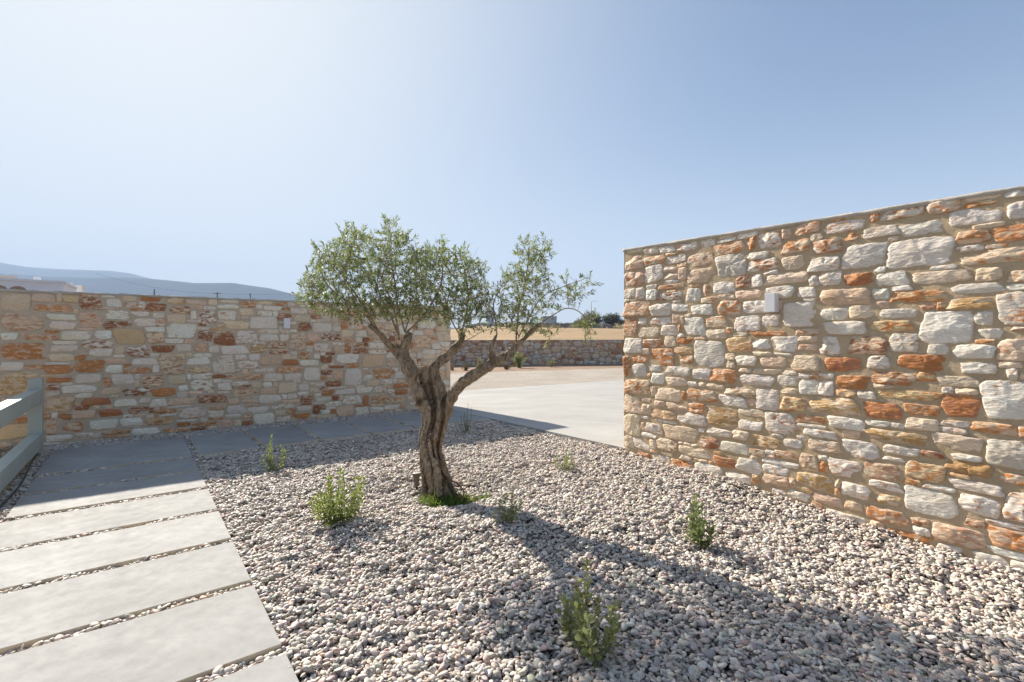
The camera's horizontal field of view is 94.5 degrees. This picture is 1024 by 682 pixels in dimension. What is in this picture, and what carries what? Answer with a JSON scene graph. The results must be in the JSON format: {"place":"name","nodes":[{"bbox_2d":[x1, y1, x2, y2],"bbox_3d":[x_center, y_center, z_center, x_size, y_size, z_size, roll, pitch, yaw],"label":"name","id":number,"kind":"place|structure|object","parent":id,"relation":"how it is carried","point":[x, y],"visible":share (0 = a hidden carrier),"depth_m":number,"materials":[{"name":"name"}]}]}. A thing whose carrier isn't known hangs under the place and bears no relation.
{"place":"outdoors","nodes":[
{"label":"outdoors","id":0,"kind":"place"},
{"bbox_2d":[0,263,150,278],"bbox_3d":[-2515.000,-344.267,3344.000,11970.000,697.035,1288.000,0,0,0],"label":"hills","id":1,"kind":"structure","parent":0,"point":[17,269],"depth_m":3648.59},
{"bbox_2d":[0,273,454,328],"bbox_3d":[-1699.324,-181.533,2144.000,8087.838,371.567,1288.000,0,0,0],"label":"hills","id":2,"kind":"structure","parent":0,"point":[122,285],"depth_m":2378.49,"materials":[{"name":"blue"}]},
{"bbox_2d":[0,0,1023,327],"label":"sky","id":3,"kind":"structure","parent":0,"point":[192,141],"materials":[{"name":"blue"}]},
{"bbox_2d":[0,409,1023,681],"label":"pebble bedding","id":4,"kind":"object","parent":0,"point":[611,589],"visible":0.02,"depth_m":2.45,"materials":[{"name":"grey gravel"}]},
{"bbox_2d":[0,453,38,507],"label":"irrigation hose","id":5,"kind":"object","parent":4,"relation":"on","point":[11,495],"visible":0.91,"depth_m":4.12,"materials":[{"name":"plastic"}]},
{"bbox_2d":[0,378,43,492],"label":"fence","id":6,"kind":"object","parent":4,"relation":"on","point":[15,460],"visible":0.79,"depth_m":4.59,"materials":[{"name":"grey paint"}]},
{"bbox_2d":[0,445,46,498],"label":"rubble","id":7,"kind":"object","parent":4,"relation":"on","point":[4,451],"visible":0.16,"depth_m":4.62,"materials":[{"name":"grey stone"}]},
{"bbox_2d":[5,471,206,520],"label":"paving slab","id":8,"kind":"structure","parent":4,"relation":"on","point":[57,501],"depth_m":3.85,"materials":[{"name":"concrete"}]},
{"bbox_2d":[0,489,216,550],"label":"paving slab","id":9,"kind":"structure","parent":4,"relation":"on","point":[44,529],"depth_m":3.33,"materials":[{"name":"concrete"}]},
{"bbox_2d":[23,458,198,495],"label":"paving slab","id":10,"kind":"structure","parent":4,"relation":"on","point":[55,483],"depth_m":4.40,"materials":[{"name":"concrete"}]},
{"bbox_2d":[35,437,191,475],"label":"paving slab","id":11,"kind":"structure","parent":4,"relation":"on","point":[77,459],"depth_m":5.18,"materials":[{"name":"concrete"}]},
{"bbox_2d":[0,511,230,591],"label":"paving slab","id":12,"kind":"structure","parent":4,"relation":"on","point":[48,562],"depth_m":2.84,"materials":[{"name":"concrete"}]},
{"bbox_2d":[0,542,250,654],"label":"paving slab","id":13,"kind":"structure","parent":4,"relation":"on","point":[31,616],"depth_m":2.34,"materials":[{"name":"concrete"}]},
{"bbox_2d":[0,585,280,681],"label":"paving slab","id":14,"kind":"structure","parent":4,"relation":"on","point":[192,641],"depth_m":1.93,"materials":[{"name":"concrete"}]},
{"bbox_2d":[189,431,258,457],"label":"paving slab","id":15,"kind":"structure","parent":4,"relation":"on","point":[221,443],"depth_m":5.78,"materials":[{"name":"concrete"}]},
{"bbox_2d":[0,289,450,448],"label":"stone wall","id":16,"kind":"structure","parent":4,"relation":"on","point":[112,365],"depth_m":6.64,"materials":[{"name":"beige stone"}]},
{"bbox_2d":[283,318,289,328],"bbox_3d":[-3.501,-0.273,7.357,0.084,0.163,0.083,0,0,-37],"label":"wall light","id":17,"kind":"object","parent":16,"relation":"attached to","point":[286,323],"visible":1,"depth_m":7.33,"materials":[{"name":"white metal"}]},
{"bbox_2d":[211,653,298,681],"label":"paving slab","id":18,"kind":"structure","parent":4,"relation":"on","point":[277,669],"depth_m":1.78,"materials":[{"name":"concrete"}]},
{"bbox_2d":[261,434,287,471],"bbox_3d":[-2.325,1.105,4.655,0.220,0.393,0.235,0,0,-12],"label":"shrub","id":19,"kind":"object","parent":4,"relation":"on","point":[271,465],"visible":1,"depth_m":4.64,"materials":[{"name":"green plant"}]},
{"bbox_2d":[246,425,318,447],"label":"paving slab","id":20,"kind":"structure","parent":4,"relation":"on","point":[286,435],"depth_m":6.19,"materials":[{"name":"concrete"}]},
{"bbox_2d":[297,421,369,440],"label":"paving slab","id":21,"kind":"structure","parent":4,"relation":"on","point":[327,431],"depth_m":6.62,"materials":[{"name":"concrete"}]},
{"bbox_2d":[308,467,366,526],"bbox_3d":[-1.221,1.093,3.327,0.398,0.392,0.348,0,0,-24],"label":"shrub","id":22,"kind":"object","parent":4,"relation":"on","point":[329,510],"visible":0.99,"depth_m":3.31,"materials":[{"name":"green plant"}]},
{"bbox_2d":[342,417,414,434],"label":"paving slab","id":23,"kind":"structure","parent":4,"relation":"on","point":[376,425],"depth_m":7.02,"materials":[{"name":"concrete"}]},
{"bbox_2d":[412,471,420,489],"bbox_3d":[-0.838,1.272,4.163,0.080,0.232,0.080,0,0,0],"label":"garden spotlight","id":24,"kind":"object","parent":4,"relation":"on","point":[416,475],"visible":0.88,"depth_m":4.14,"materials":[{"name":"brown metal"}]},
{"bbox_2d":[382,413,454,428],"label":"paving slab","id":25,"kind":"structure","parent":4,"relation":"on","point":[413,419],"depth_m":7.53,"materials":[{"name":"concrete"}]},
{"bbox_2d":[288,213,604,499],"bbox_3d":[-0.561,0.123,4.003,2.687,2.481,1.186,0,0,0],"label":"olive tree","id":26,"kind":"object","parent":4,"relation":"on","point":[434,400],"visible":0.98,"depth_m":3.94,"materials":[{"name":"green plant"}]},
{"bbox_2d":[452,480,464,498],"bbox_3d":[-0.471,1.233,3.988,0.050,0.091,0.333,0,0,-31],"label":"drip hose","id":27,"kind":"object","parent":26,"relation":"attached to","point":[461,488],"visible":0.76,"depth_m":3.92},
{"bbox_2d":[418,411,488,423],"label":"paving slab","id":28,"kind":"structure","parent":4,"relation":"on","point":[455,417],"depth_m":7.65,"materials":[{"name":"concrete"}]},
{"bbox_2d":[411,487,513,507],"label":"grass","id":29,"kind":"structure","parent":4,"relation":"on","point":[453,501],"depth_m":3.88,"materials":[{"name":"green plant"}]},
{"bbox_2d":[459,408,471,431],"bbox_3d":[-0.642,1.077,6.581,0.170,0.426,0.186,0,0,30],"label":"shrub","id":30,"kind":"object","parent":4,"relation":"on","point":[466,427],"visible":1,"depth_m":6.57,"materials":[{"name":"green plant"}]},
{"bbox_2d":[491,490,523,525],"bbox_3d":[-0.036,1.126,3.219,0.210,0.265,0.138,0,0,-17],"label":"shrub","id":31,"kind":"object","parent":4,"relation":"on","point":[506,517],"visible":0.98,"depth_m":3.21,"materials":[{"name":"green plant"}]},
{"bbox_2d":[554,449,575,470],"bbox_3d":[0.511,1.173,4.654,0.228,0.230,0.199,0,0,0],"label":"shrub","id":32,"kind":"object","parent":4,"relation":"on","point":[565,462],"visible":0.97,"depth_m":4.66,"materials":[{"name":"green plant"}]},
{"bbox_2d":[556,558,621,670],"bbox_3d":[0.343,1.096,1.952,0.251,0.440,0.282,0,0,-21],"label":"shrub","id":33,"kind":"object","parent":4,"relation":"on","point":[584,635],"visible":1,"depth_m":1.90,"materials":[{"name":"green plant"}]},
{"bbox_2d":[684,493,715,548],"bbox_3d":[1.184,1.154,3.045,0.190,0.356,0.232,0,0,0],"label":"shrub","id":34,"kind":"object","parent":4,"relation":"on","point":[697,530],"visible":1,"depth_m":3.01,"materials":[{"name":"green plant"}]},
{"bbox_2d":[622,185,1023,569],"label":"stone wall","id":35,"kind":"structure","parent":4,"relation":"on","point":[871,371],"depth_m":3.57,"materials":[{"name":"beige stone"}]},
{"bbox_2d":[765,293,778,312],"bbox_3d":[2.225,-0.326,4.051,0.083,0.163,0.085,0,0,-35],"label":"wall light","id":36,"kind":"object","parent":35,"relation":"attached to","point":[771,302],"visible":1,"depth_m":4.02,"materials":[{"name":"white metal"}]},
{"bbox_2d":[450,364,622,372],"bbox_3d":[3.287,1.314,25.698,41.919,0.072,8.550,0,0,-25],"label":"soil strip","id":37,"kind":"object","parent":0,"point":[459,369],"visible":0.24,"depth_m":22.84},
{"bbox_2d":[502,363,512,369],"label":"weed","id":38,"kind":"object","parent":37,"relation":"on","point":[506,366],"visible":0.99,"depth_m":21.16,"materials":[{"name":"orange plant"}]},
{"bbox_2d":[512,352,525,367],"bbox_3d":[0.333,0.909,22.454,0.640,0.853,0.514,0,0,32],"label":"weed","id":39,"kind":"object","parent":37,"relation":"on","point":[518,361],"visible":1,"depth_m":22.45,"materials":[{"name":"green plant"}]},
{"bbox_2d":[450,368,623,390],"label":"gravel road","id":40,"kind":"structure","parent":0,"point":[490,380],"depth_m":16.38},
{"bbox_2d":[450,327,623,339],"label":"field","id":41,"kind":"structure","parent":0,"point":[578,333],"depth_m":55.32,"materials":[{"name":"beige soil"}]},
{"bbox_2d":[612,325,623,328],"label":"scrub bush","id":42,"kind":"object","parent":41,"relation":"on","point":[621,327],"visible":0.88,"depth_m":138.91,"materials":[{"name":"green plant"}]},
{"bbox_2d":[453,380,623,448],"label":"driveway","id":43,"kind":"structure","parent":0,"point":[591,412],"depth_m":8.77,"materials":[{"name":"concrete"}]},
{"bbox_2d":[478,323,623,328],"bbox_3d":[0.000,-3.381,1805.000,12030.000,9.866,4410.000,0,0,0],"label":"ground","id":44,"kind":"structure","parent":0,"point":[544,325],"depth_m":168.84,"materials":[{"name":"soil"}]},
{"bbox_2d":[0,275,16,278],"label":"village house","id":45,"kind":"structure","parent":44,"relation":"on","point":[6,276],"depth_m":69.07,"materials":[{"name":"white paint"}]},
{"bbox_2d":[0,277,76,291],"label":"village house","id":46,"kind":"structure","parent":44,"relation":"on","point":[36,283],"depth_m":49.33,"materials":[{"name":"grey paint"}]},
{"bbox_2d":[9,286,25,289],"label":"window","id":47,"kind":"structure","parent":46,"relation":"in","point":[14,287],"depth_m":48.55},
{"bbox_2d":[74,285,85,291],"bbox_3d":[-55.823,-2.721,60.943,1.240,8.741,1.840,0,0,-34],"label":"village house","id":48,"kind":"structure","parent":44,"relation":"on","point":[80,288],"depth_m":60.42,"materials":[{"name":"white paint"}]},
{"bbox_2d":[486,307,493,325],"bbox_3d":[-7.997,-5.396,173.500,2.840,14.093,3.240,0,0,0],"label":"farm house","id":49,"kind":"structure","parent":44,"relation":"on","point":[491,310],"depth_m":172.00,"materials":[{"name":"paint"}]},
{"bbox_2d":[465,322,573,327],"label":"terrace wall","id":50,"kind":"structure","parent":44,"relation":"on","point":[482,324],"depth_m":177.80,"materials":[{"name":"stone"}]},
{"bbox_2d":[450,339,623,365],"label":"retaining wall","id":51,"kind":"structure","parent":44,"relation":"on","point":[572,352],"depth_m":25.47,"materials":[{"name":"stone"}]},
{"bbox_2d":[542,316,556,322],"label":"farm house","id":52,"kind":"structure","parent":44,"relation":"on","point":[552,319],"depth_m":186.00,"materials":[{"name":"paint"}]},
{"bbox_2d":[544,322,570,327],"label":"terrace wall","id":53,"kind":"structure","parent":44,"relation":"on","point":[557,325],"depth_m":140.79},
{"bbox_2d":[574,310,602,327],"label":"tree","id":54,"kind":"object","parent":44,"relation":"on","point":[597,320],"visible":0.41,"depth_m":147.79,"materials":[{"name":"green plant"}]},
{"bbox_2d":[592,323,611,327],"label":"terrace wall","id":55,"kind":"structure","parent":44,"relation":"on","point":[606,326],"depth_m":139.80,"materials":[{"name":"grey stone"}]},
{"bbox_2d":[601,312,621,326],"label":"tree","id":56,"kind":"object","parent":44,"relation":"on","point":[611,319],"visible":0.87,"depth_m":146.81,"materials":[{"name":"green plant"}]}
]}

